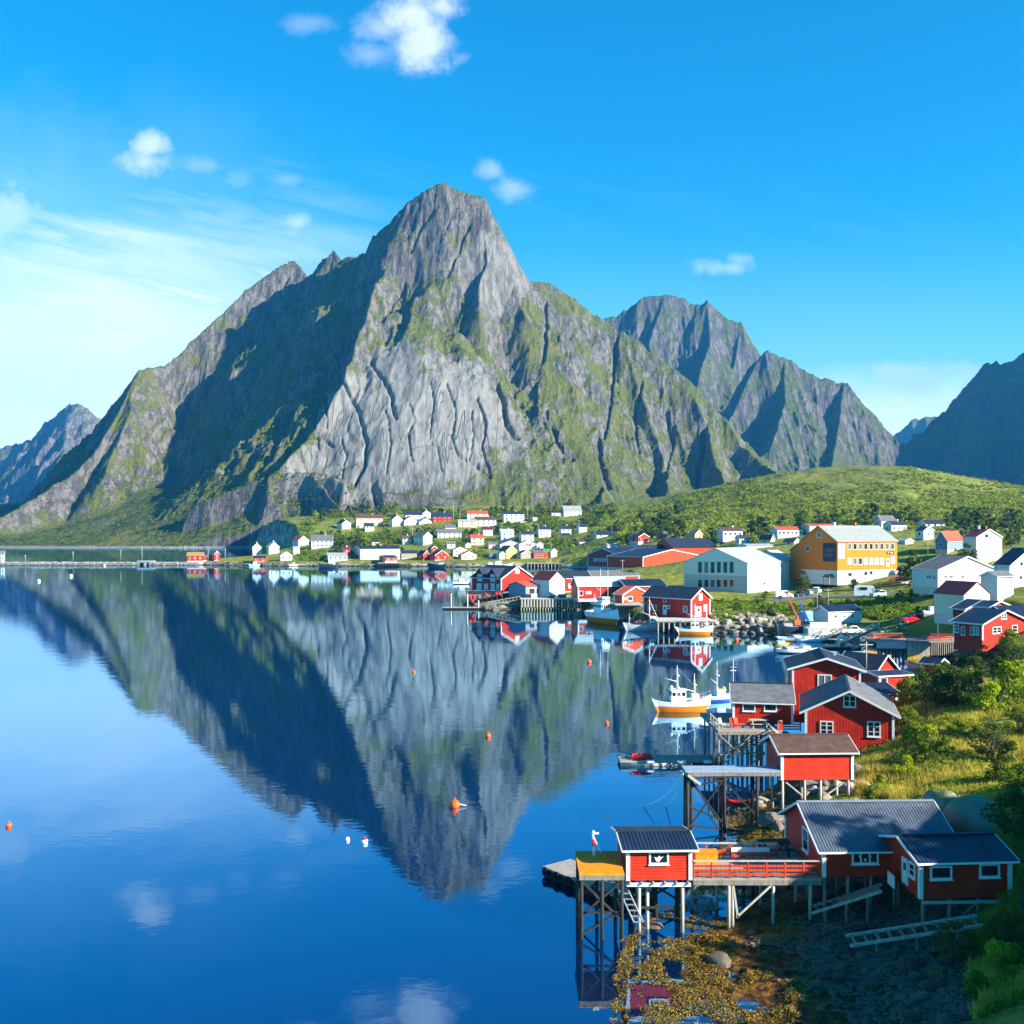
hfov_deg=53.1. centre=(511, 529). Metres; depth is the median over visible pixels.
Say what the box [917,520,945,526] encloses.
house
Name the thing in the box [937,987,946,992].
stone
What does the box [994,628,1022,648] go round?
bush
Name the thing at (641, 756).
upturned boat
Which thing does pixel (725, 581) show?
window
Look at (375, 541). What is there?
house
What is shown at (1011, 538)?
tree
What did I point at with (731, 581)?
window
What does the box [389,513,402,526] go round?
house
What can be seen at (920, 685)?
bush
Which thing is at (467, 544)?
shed
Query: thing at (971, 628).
window
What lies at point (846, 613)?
boathouse
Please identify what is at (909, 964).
boulder
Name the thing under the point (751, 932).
stone
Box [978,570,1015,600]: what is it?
annex
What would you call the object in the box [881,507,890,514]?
tree
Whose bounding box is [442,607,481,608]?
pontoon
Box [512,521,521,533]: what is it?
tree
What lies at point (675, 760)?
floating dock
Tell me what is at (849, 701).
window
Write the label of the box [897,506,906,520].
tree
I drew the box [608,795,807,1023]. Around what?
seaweed
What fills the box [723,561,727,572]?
window
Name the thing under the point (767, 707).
window
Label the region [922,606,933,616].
trailer boat
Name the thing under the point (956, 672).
bush
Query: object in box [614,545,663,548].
warehouse
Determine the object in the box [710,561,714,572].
window
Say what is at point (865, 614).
bush
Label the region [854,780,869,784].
boulder
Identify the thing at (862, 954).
stone
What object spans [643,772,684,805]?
mooring rope
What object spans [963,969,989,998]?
bush
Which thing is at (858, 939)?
stone
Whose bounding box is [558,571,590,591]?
boathouse
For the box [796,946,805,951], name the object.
stone
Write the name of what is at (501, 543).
shed
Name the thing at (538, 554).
shed
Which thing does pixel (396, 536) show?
village scrub
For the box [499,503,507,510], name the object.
tree
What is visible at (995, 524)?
tree
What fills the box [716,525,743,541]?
house
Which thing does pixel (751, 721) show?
picnic table
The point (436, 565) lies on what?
fishing boat
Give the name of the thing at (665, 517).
tree
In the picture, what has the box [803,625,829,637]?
concrete quay
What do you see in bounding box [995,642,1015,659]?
tree
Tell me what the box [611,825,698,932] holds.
boathouse
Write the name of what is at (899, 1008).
shingle
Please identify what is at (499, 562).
fishing boat
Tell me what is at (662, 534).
shed
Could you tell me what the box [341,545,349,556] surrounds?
shed
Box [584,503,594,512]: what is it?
tree
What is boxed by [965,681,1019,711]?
bush
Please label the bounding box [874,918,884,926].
stone
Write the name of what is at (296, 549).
shed
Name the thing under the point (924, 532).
house
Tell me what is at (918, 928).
stone
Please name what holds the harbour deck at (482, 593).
on the ground at (765, 991)
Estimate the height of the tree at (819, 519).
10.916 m
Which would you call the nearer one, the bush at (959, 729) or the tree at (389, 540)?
the bush at (959, 729)
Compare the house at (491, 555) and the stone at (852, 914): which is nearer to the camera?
the stone at (852, 914)
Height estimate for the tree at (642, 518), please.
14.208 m
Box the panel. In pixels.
[887,870,894,888]
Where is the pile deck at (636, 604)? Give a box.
[610,600,642,622]
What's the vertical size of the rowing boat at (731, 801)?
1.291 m
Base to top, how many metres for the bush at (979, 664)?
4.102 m
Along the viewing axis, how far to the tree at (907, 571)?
330.88 m
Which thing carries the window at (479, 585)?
in the boathouse at (486, 577)
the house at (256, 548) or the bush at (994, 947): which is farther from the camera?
the house at (256, 548)
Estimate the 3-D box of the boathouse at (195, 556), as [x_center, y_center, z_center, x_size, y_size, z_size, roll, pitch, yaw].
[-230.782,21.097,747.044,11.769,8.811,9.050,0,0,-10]
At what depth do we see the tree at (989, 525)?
446.65 m
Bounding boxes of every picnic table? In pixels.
[747,719,769,728]
[756,838,793,856]
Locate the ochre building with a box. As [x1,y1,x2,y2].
[789,522,898,584]
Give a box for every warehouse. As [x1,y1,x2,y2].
[587,547,636,569]
[606,549,696,569]
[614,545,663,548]
[656,538,717,554]
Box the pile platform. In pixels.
[575,851,623,939]
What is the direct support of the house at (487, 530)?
on the ground at (765, 991)
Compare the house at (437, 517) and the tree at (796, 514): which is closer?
the tree at (796, 514)
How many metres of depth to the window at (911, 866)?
62.92 m
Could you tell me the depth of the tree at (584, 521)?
878.33 m
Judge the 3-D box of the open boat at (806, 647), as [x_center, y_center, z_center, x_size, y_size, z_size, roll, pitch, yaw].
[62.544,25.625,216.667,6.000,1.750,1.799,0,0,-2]
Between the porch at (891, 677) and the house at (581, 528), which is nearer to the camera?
the porch at (891, 677)
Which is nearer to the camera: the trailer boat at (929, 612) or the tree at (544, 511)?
the trailer boat at (929, 612)
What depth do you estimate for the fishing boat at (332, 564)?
688.66 m
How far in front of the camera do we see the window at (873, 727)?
105.47 m
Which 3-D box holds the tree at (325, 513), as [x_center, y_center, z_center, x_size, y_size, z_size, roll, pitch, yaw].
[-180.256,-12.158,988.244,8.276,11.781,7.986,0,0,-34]
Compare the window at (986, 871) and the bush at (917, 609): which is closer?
the window at (986, 871)
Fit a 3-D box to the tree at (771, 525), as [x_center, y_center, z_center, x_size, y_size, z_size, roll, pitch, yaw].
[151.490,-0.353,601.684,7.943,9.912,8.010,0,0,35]
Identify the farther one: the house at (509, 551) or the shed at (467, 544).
the shed at (467, 544)
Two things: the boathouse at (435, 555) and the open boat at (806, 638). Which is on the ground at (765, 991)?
the boathouse at (435, 555)
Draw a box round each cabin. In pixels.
[729,681,795,724]
[777,799,953,915]
[783,647,866,722]
[799,674,900,748]
[842,651,900,670]
[878,831,1019,928]
[949,598,981,618]
[949,607,1023,651]
[971,600,1009,607]
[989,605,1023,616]
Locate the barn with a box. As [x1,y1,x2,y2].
[933,580,990,624]
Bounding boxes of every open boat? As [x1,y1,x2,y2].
[775,633,813,640]
[775,640,789,646]
[775,645,809,653]
[794,635,822,641]
[795,646,822,649]
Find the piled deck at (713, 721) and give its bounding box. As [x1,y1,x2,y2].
[700,712,782,765]
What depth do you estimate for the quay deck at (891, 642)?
205.00 m
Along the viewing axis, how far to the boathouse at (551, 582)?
337.70 m
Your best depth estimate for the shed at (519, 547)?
788.00 m
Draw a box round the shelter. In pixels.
[837,634,847,646]
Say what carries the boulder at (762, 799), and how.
on the ground at (765, 991)
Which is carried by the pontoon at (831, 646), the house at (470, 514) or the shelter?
the shelter
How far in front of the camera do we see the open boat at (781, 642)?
226.34 m
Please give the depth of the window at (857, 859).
66.03 m
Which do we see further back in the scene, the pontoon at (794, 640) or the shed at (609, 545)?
the shed at (609, 545)
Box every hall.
[683,547,782,592]
[763,550,793,590]
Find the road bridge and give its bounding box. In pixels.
[137,560,155,564]
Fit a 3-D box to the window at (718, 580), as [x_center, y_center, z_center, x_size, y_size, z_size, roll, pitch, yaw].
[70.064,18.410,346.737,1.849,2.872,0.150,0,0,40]
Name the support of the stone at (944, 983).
on the ground at (765, 991)
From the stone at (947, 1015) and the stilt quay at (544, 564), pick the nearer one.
the stone at (947, 1015)
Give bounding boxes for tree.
[312,510,318,518]
[321,511,328,520]
[327,509,334,519]
[336,535,346,543]
[337,538,349,552]
[346,536,353,544]
[347,506,352,515]
[358,504,364,512]
[359,534,369,544]
[365,503,371,511]
[378,532,385,542]
[382,504,390,516]
[387,537,393,544]
[403,527,413,535]
[468,528,479,539]
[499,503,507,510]
[503,521,510,528]
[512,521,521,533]
[516,522,524,532]
[534,502,541,512]
[539,507,546,516]
[546,538,554,548]
[548,502,552,511]
[553,502,560,510]
[577,518,587,528]
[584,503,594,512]
[590,501,597,510]
[595,510,601,520]
[599,508,607,521]
[599,513,609,525]
[604,503,613,512]
[609,509,616,517]
[612,520,624,528]
[612,525,622,532]
[623,533,630,544]
[632,518,642,529]
[638,510,647,519]
[639,516,645,524]
[640,520,651,532]
[640,525,649,532]
[645,529,653,538]
[648,525,657,537]
[653,518,663,529]
[656,520,665,530]
[658,521,663,530]
[660,508,668,519]
[664,520,670,530]
[667,507,674,521]
[670,525,682,537]
[671,516,680,530]
[671,519,686,537]
[673,504,678,512]
[677,505,686,513]
[707,522,716,538]
[746,515,756,533]
[755,524,763,537]
[756,515,767,532]
[763,520,774,532]
[776,514,788,525]
[791,570,812,595]
[794,510,807,527]
[794,512,809,525]
[811,511,824,523]
[821,513,832,523]
[830,507,841,523]
[836,508,849,524]
[848,578,858,588]
[855,508,861,516]
[857,512,869,521]
[858,520,869,524]
[864,503,871,515]
[867,502,879,515]
[868,512,875,523]
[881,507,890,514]
[884,508,898,520]
[896,548,924,581]
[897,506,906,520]
[903,505,916,521]
[908,588,914,595]
[909,509,922,522]
[943,511,951,523]
[949,654,969,669]
[950,525,965,537]
[951,507,960,522]
[953,506,969,525]
[953,543,980,560]
[959,517,967,528]
[963,507,975,518]
[963,510,983,528]
[971,644,994,666]
[974,507,985,524]
[974,517,981,526]
[981,522,996,531]
[985,514,993,523]
[990,517,998,530]
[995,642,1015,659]
[996,532,1006,549]
[997,514,1012,528]
[999,524,1020,545]
[1002,508,1010,522]
[1005,508,1022,525]
[1005,527,1016,547]
[1010,509,1023,527]
[1011,520,1023,536]
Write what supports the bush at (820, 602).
on the ground at (765, 991)
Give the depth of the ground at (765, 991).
325.52 m
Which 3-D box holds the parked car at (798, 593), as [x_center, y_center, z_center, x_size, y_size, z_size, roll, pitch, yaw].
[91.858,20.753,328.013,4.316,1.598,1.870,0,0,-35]
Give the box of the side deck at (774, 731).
[764,721,800,782]
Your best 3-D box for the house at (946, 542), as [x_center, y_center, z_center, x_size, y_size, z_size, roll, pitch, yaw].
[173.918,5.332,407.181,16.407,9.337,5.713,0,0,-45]
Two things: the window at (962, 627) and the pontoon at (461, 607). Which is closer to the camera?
the window at (962, 627)
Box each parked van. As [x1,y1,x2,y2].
[813,587,821,593]
[869,590,886,596]
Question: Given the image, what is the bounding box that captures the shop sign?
[520,542,533,546]
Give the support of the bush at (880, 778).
on the ground at (765, 991)
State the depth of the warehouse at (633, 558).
511.99 m
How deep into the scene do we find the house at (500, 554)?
726.27 m
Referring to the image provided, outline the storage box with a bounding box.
[693,849,718,863]
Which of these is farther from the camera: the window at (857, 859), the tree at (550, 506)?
the tree at (550, 506)
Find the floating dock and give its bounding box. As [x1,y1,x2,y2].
[617,755,721,765]
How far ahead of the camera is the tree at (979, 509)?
541.66 m
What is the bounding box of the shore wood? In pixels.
[0,462,389,545]
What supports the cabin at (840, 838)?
on the ground at (765, 991)
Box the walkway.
[690,842,821,927]
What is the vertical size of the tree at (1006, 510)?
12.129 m
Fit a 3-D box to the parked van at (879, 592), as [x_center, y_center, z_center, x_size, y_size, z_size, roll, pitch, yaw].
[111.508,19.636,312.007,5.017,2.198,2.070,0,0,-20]
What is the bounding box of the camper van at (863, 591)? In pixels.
[854,586,873,596]
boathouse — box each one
[186,552,204,563]
[203,555,209,561]
[208,550,220,560]
[279,551,292,560]
[325,553,347,562]
[379,555,397,562]
[416,550,429,559]
[427,546,437,553]
[429,550,448,560]
[451,547,465,556]
[458,551,476,559]
[469,564,533,591]
[508,581,539,596]
[531,571,564,596]
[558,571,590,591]
[570,576,623,601]
[587,570,624,577]
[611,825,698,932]
[612,586,644,602]
[617,579,667,590]
[641,585,712,622]
[760,733,859,816]
[811,604,862,622]
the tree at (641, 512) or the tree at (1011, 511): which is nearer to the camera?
the tree at (1011, 511)
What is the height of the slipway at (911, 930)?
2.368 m
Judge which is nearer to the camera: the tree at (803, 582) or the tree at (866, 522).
the tree at (803, 582)
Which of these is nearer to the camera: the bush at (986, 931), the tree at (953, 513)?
the bush at (986, 931)
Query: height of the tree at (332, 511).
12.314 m
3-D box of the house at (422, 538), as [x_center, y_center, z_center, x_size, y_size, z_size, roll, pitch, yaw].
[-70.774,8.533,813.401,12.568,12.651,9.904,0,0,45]
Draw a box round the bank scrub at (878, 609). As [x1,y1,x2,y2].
[710,592,920,620]
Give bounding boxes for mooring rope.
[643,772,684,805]
[665,774,683,805]
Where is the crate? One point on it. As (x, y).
(561, 595)
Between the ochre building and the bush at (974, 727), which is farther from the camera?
the ochre building
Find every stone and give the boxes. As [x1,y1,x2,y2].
[747,930,756,934]
[754,803,766,807]
[787,935,796,940]
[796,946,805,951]
[813,934,822,941]
[813,979,819,984]
[821,945,832,952]
[823,969,831,974]
[832,973,853,984]
[844,910,857,918]
[846,949,855,954]
[851,937,862,942]
[855,951,867,958]
[855,985,866,992]
[858,925,869,931]
[865,1008,874,1013]
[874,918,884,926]
[880,936,892,944]
[885,999,898,1005]
[888,979,900,985]
[894,993,908,1001]
[904,998,922,1006]
[904,1012,922,1023]
[908,970,922,981]
[909,991,927,1000]
[912,921,925,930]
[924,983,939,991]
[936,1016,954,1023]
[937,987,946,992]
[940,1013,951,1017]
[941,980,950,986]
[956,982,963,987]
[958,1007,971,1020]
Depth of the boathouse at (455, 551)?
747.04 m
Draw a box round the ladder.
[613,880,643,922]
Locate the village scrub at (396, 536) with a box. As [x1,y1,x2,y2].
[298,502,619,560]
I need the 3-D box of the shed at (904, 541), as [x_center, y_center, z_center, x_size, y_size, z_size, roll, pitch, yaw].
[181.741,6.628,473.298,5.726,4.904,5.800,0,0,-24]
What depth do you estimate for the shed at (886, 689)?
127.59 m
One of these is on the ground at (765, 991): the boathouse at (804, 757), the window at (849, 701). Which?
the boathouse at (804, 757)
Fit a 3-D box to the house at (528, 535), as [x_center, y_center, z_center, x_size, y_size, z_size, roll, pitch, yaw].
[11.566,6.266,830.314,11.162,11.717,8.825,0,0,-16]
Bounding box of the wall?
[810,622,840,628]
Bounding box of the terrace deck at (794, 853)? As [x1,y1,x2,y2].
[740,845,799,905]
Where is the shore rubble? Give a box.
[174,561,982,660]
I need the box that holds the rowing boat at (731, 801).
[726,798,749,804]
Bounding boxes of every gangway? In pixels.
[488,596,520,604]
[715,735,764,756]
[819,623,845,640]
[835,623,879,645]
[852,634,878,649]
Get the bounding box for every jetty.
[568,566,587,570]
[682,766,780,832]
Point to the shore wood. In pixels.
(41, 543)
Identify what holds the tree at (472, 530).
on the ground at (765, 991)
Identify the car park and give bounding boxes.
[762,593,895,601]
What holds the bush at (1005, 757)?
on the ground at (765, 991)
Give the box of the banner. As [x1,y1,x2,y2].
[823,543,835,561]
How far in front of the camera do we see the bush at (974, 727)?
98.90 m
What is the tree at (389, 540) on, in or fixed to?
on the ground at (765, 991)
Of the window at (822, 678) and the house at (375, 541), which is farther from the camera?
the house at (375, 541)
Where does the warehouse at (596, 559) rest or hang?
on the ground at (765, 991)
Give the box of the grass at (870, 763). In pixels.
[818,655,1023,1018]
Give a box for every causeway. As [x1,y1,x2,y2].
[0,562,143,564]
[149,562,199,564]
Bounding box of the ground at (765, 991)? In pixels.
[177,465,1023,1023]
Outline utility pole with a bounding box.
[860,642,872,668]
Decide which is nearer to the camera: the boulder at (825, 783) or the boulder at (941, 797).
the boulder at (941, 797)
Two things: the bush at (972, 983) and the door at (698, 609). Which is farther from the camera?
the door at (698, 609)
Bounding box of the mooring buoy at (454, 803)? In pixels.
[450,798,465,807]
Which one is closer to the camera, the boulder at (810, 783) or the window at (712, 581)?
the boulder at (810, 783)
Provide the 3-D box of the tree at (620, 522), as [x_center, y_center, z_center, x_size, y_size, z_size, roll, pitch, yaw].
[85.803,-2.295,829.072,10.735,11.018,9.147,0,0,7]
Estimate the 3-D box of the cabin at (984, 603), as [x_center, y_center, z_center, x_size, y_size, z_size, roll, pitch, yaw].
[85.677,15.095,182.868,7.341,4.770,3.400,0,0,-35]
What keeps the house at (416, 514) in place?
on the ground at (765, 991)
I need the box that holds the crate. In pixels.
[557,594,565,597]
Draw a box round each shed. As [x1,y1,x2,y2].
[0,551,5,561]
[292,546,299,553]
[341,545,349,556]
[350,544,400,559]
[400,550,417,558]
[464,542,471,547]
[497,540,516,549]
[516,540,535,550]
[531,550,544,557]
[535,542,542,548]
[542,549,549,557]
[549,511,562,515]
[549,548,557,557]
[561,506,581,516]
[577,540,587,544]
[604,543,618,547]
[621,572,639,578]
[657,531,667,538]
[738,544,773,548]
[795,611,813,620]
[865,682,897,704]
[897,538,914,544]
[917,656,949,672]
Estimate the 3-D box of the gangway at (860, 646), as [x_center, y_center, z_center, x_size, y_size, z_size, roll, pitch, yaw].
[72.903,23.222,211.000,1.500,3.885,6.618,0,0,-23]
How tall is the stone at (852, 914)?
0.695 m
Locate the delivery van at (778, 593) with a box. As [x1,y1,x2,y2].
[775,590,793,597]
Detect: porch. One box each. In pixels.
[822,574,833,584]
[861,670,913,688]
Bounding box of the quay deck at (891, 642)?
[862,633,975,658]
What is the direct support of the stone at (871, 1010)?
on the ground at (765, 991)
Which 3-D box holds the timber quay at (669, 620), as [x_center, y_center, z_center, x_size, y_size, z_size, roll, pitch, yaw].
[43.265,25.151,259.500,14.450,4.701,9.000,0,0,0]
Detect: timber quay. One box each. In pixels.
[520,596,580,609]
[653,618,714,632]
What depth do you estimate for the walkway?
66.14 m
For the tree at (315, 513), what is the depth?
1042.41 m
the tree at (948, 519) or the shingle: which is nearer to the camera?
the shingle
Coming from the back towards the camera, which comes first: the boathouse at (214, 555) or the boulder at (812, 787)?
the boathouse at (214, 555)
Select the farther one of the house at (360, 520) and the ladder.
the house at (360, 520)
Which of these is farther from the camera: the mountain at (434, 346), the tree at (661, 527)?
the mountain at (434, 346)
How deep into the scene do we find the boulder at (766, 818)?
85.76 m
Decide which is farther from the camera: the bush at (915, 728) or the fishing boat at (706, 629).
the fishing boat at (706, 629)
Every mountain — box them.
[0,182,777,547]
[0,403,100,503]
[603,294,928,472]
[906,353,1023,485]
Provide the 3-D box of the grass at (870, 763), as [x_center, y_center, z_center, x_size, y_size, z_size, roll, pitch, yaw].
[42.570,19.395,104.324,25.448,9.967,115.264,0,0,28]
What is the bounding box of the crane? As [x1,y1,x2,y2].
[785,591,809,624]
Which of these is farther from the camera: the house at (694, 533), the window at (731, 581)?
the house at (694, 533)
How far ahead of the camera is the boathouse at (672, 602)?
266.73 m
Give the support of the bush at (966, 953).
on the ground at (765, 991)
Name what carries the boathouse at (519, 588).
on the timber quay at (569, 602)
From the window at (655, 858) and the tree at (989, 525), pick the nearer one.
the window at (655, 858)
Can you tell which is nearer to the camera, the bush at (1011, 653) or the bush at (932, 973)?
the bush at (932, 973)
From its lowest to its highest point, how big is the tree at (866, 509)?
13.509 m
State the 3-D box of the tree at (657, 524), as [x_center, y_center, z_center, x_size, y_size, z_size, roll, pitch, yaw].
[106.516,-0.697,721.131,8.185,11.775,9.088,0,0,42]
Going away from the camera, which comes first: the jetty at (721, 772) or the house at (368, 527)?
the jetty at (721, 772)
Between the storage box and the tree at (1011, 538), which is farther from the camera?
the tree at (1011, 538)
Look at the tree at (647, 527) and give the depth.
709.78 m
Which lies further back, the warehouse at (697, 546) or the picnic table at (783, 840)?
the warehouse at (697, 546)
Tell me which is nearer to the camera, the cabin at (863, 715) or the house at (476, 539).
the cabin at (863, 715)
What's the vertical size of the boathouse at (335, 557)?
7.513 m
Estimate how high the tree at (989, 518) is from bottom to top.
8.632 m
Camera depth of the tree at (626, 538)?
660.28 m
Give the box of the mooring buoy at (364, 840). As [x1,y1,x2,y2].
[361,837,367,843]
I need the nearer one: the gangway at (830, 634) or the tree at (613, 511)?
the gangway at (830, 634)
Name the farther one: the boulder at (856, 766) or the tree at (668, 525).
the tree at (668, 525)
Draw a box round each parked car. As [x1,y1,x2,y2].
[793,591,804,596]
[805,589,813,594]
[900,614,922,622]
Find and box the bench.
[731,847,770,862]
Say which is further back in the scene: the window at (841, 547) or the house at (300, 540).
the house at (300, 540)
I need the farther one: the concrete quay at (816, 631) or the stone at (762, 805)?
the concrete quay at (816, 631)
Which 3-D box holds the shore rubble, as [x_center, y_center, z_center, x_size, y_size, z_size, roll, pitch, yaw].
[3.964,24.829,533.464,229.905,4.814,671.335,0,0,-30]
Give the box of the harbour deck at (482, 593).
[466,590,502,605]
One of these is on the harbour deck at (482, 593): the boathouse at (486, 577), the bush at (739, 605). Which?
the boathouse at (486, 577)
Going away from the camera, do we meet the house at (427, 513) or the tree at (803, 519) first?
the tree at (803, 519)
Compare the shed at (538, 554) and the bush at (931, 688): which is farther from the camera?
the shed at (538, 554)
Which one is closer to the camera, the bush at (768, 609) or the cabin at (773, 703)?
the cabin at (773, 703)
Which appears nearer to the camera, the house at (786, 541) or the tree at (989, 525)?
the tree at (989, 525)
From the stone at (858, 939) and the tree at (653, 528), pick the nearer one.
the stone at (858, 939)
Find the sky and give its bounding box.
[0,0,1023,447]
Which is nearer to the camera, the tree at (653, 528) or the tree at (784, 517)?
the tree at (784, 517)
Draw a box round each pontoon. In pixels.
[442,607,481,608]
[542,859,650,908]
[780,639,842,641]
[782,645,860,648]
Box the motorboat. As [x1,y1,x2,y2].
[452,575,468,584]
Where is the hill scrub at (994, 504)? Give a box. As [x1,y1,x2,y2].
[570,465,1023,557]
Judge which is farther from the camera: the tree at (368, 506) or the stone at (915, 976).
the tree at (368, 506)
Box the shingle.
[729,893,976,1023]
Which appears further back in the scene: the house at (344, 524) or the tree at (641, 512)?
the house at (344, 524)
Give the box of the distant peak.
[893,416,936,444]
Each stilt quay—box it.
[378,562,405,566]
[527,560,568,566]
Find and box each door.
[663,605,666,614]
[696,606,700,616]
[901,856,907,885]
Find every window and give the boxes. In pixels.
[477,574,481,580]
[477,583,481,590]
[491,583,494,590]
[529,588,534,593]
[648,852,669,865]
[698,561,701,572]
[698,579,701,587]
[704,561,708,572]
[704,579,708,587]
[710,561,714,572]
[710,579,714,587]
[716,579,720,587]
[717,561,720,572]
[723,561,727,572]
[723,579,727,587]
[729,561,733,572]
[729,579,733,587]
[742,704,754,711]
[763,704,776,711]
[801,825,809,854]
[816,532,821,537]
[818,674,831,685]
[820,721,833,732]
[838,544,844,557]
[843,695,855,707]
[851,854,879,865]
[867,721,880,737]
[878,678,887,681]
[907,860,915,880]
[929,865,953,880]
[954,625,958,632]
[961,626,965,635]
[970,627,973,634]
[974,626,979,635]
[978,864,1000,878]
[992,626,1001,633]
[1001,613,1006,619]
[1012,625,1017,632]
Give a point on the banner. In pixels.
(829, 552)
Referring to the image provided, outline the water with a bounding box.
[0,548,966,1023]
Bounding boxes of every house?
[252,542,260,555]
[253,556,266,562]
[266,540,278,553]
[292,536,308,545]
[311,533,333,548]
[336,519,350,528]
[354,513,382,527]
[363,522,373,531]
[370,539,379,544]
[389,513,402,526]
[401,534,411,543]
[403,515,416,525]
[404,511,422,518]
[413,532,432,544]
[417,518,432,524]
[422,509,430,518]
[431,511,451,522]
[436,528,461,537]
[443,524,455,528]
[445,541,455,548]
[457,518,476,527]
[466,509,488,518]
[469,533,484,544]
[474,515,496,526]
[481,525,492,535]
[486,542,497,548]
[487,552,496,558]
[496,551,504,558]
[498,528,514,539]
[498,544,517,558]
[502,510,524,522]
[516,550,532,558]
[518,530,533,541]
[536,525,550,537]
[558,524,571,535]
[576,524,587,532]
[593,531,612,539]
[629,533,649,544]
[687,530,702,537]
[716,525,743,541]
[734,535,750,545]
[758,534,775,542]
[769,526,803,538]
[782,538,799,544]
[801,524,831,533]
[873,515,895,527]
[882,519,906,530]
[910,555,993,594]
[914,526,934,539]
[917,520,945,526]
[934,531,962,553]
[961,526,1002,562]
[992,543,1023,587]
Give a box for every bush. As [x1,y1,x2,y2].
[732,602,742,609]
[762,590,769,595]
[764,607,774,615]
[788,603,796,610]
[815,598,823,605]
[820,598,832,604]
[861,785,878,799]
[862,610,870,617]
[871,772,893,790]
[891,754,920,775]
[892,676,924,703]
[895,590,905,596]
[895,705,923,732]
[898,720,923,746]
[906,662,961,712]
[908,674,935,699]
[912,666,928,679]
[912,742,938,761]
[914,606,921,612]
[918,724,941,747]
[924,963,943,982]
[929,661,961,682]
[930,919,977,967]
[931,667,986,707]
[934,735,955,753]
[946,719,967,735]
[950,669,986,705]
[957,655,990,676]
[960,931,980,950]
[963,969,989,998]
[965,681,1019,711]
[966,719,1009,759]
[966,923,1010,957]
[968,725,984,739]
[979,786,1023,841]
[981,760,1011,781]
[982,939,1015,973]
[983,913,1018,941]
[986,656,1004,676]
[988,912,1023,948]
[993,941,1023,977]
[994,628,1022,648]
[994,660,1023,702]
[995,740,1023,763]
[996,876,1023,916]
[997,761,1023,788]
[998,660,1023,687]
[1002,707,1023,736]
[1005,646,1023,662]
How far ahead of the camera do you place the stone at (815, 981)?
57.12 m
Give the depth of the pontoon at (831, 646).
222.36 m
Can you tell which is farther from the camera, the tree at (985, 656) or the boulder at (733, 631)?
the boulder at (733, 631)
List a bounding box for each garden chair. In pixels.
[718,718,724,727]
[729,718,734,727]
[733,718,740,727]
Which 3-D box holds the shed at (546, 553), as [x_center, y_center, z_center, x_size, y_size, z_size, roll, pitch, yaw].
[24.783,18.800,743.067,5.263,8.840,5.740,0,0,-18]
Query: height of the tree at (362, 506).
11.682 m
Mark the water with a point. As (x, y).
(206, 772)
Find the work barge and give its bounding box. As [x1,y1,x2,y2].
[773,600,808,636]
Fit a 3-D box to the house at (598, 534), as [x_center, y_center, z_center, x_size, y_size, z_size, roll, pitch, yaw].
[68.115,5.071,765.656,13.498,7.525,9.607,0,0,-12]
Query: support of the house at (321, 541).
on the ground at (765, 991)
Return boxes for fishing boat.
[317,561,337,567]
[427,562,446,567]
[490,560,512,564]
[584,569,619,624]
[621,599,661,630]
[650,668,710,711]
[675,607,712,634]
[704,670,729,701]
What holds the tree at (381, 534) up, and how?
on the ground at (765, 991)
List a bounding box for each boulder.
[644,921,662,928]
[707,951,731,967]
[722,619,731,624]
[728,629,739,633]
[754,796,769,803]
[757,812,783,825]
[763,622,771,627]
[768,820,783,831]
[806,780,817,786]
[806,785,816,788]
[806,790,813,797]
[817,786,830,793]
[818,791,831,799]
[822,780,829,785]
[839,782,855,792]
[854,763,864,772]
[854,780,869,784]
[899,957,925,975]
[922,789,957,809]
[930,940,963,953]
[942,795,999,831]
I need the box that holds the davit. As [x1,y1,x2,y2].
[591,830,600,856]
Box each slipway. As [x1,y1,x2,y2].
[811,883,882,924]
[845,914,982,951]
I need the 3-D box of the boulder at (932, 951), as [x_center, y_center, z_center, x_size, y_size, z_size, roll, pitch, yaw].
[25.084,24.227,59.083,2.091,1.025,1.360,0,0,-6]
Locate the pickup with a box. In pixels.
[840,625,864,633]
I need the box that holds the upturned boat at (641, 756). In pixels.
[630,753,652,759]
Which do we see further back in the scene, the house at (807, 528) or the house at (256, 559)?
the house at (256, 559)
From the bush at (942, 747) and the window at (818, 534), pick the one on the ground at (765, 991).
the bush at (942, 747)
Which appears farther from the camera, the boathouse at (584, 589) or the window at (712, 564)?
the window at (712, 564)
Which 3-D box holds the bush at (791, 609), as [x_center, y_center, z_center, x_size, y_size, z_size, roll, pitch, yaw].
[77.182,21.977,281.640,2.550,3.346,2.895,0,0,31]
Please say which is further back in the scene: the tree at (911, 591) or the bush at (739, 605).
the tree at (911, 591)
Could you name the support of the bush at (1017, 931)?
on the ground at (765, 991)
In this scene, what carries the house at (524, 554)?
on the ground at (765, 991)
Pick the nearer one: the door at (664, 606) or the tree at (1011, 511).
the door at (664, 606)
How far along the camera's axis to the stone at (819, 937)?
62.74 m
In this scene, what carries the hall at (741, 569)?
on the ground at (765, 991)
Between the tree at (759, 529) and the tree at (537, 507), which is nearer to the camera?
the tree at (759, 529)
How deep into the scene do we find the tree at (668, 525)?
694.31 m
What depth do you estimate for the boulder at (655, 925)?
66.89 m
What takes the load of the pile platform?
on the ground at (765, 991)
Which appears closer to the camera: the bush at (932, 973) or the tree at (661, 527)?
the bush at (932, 973)

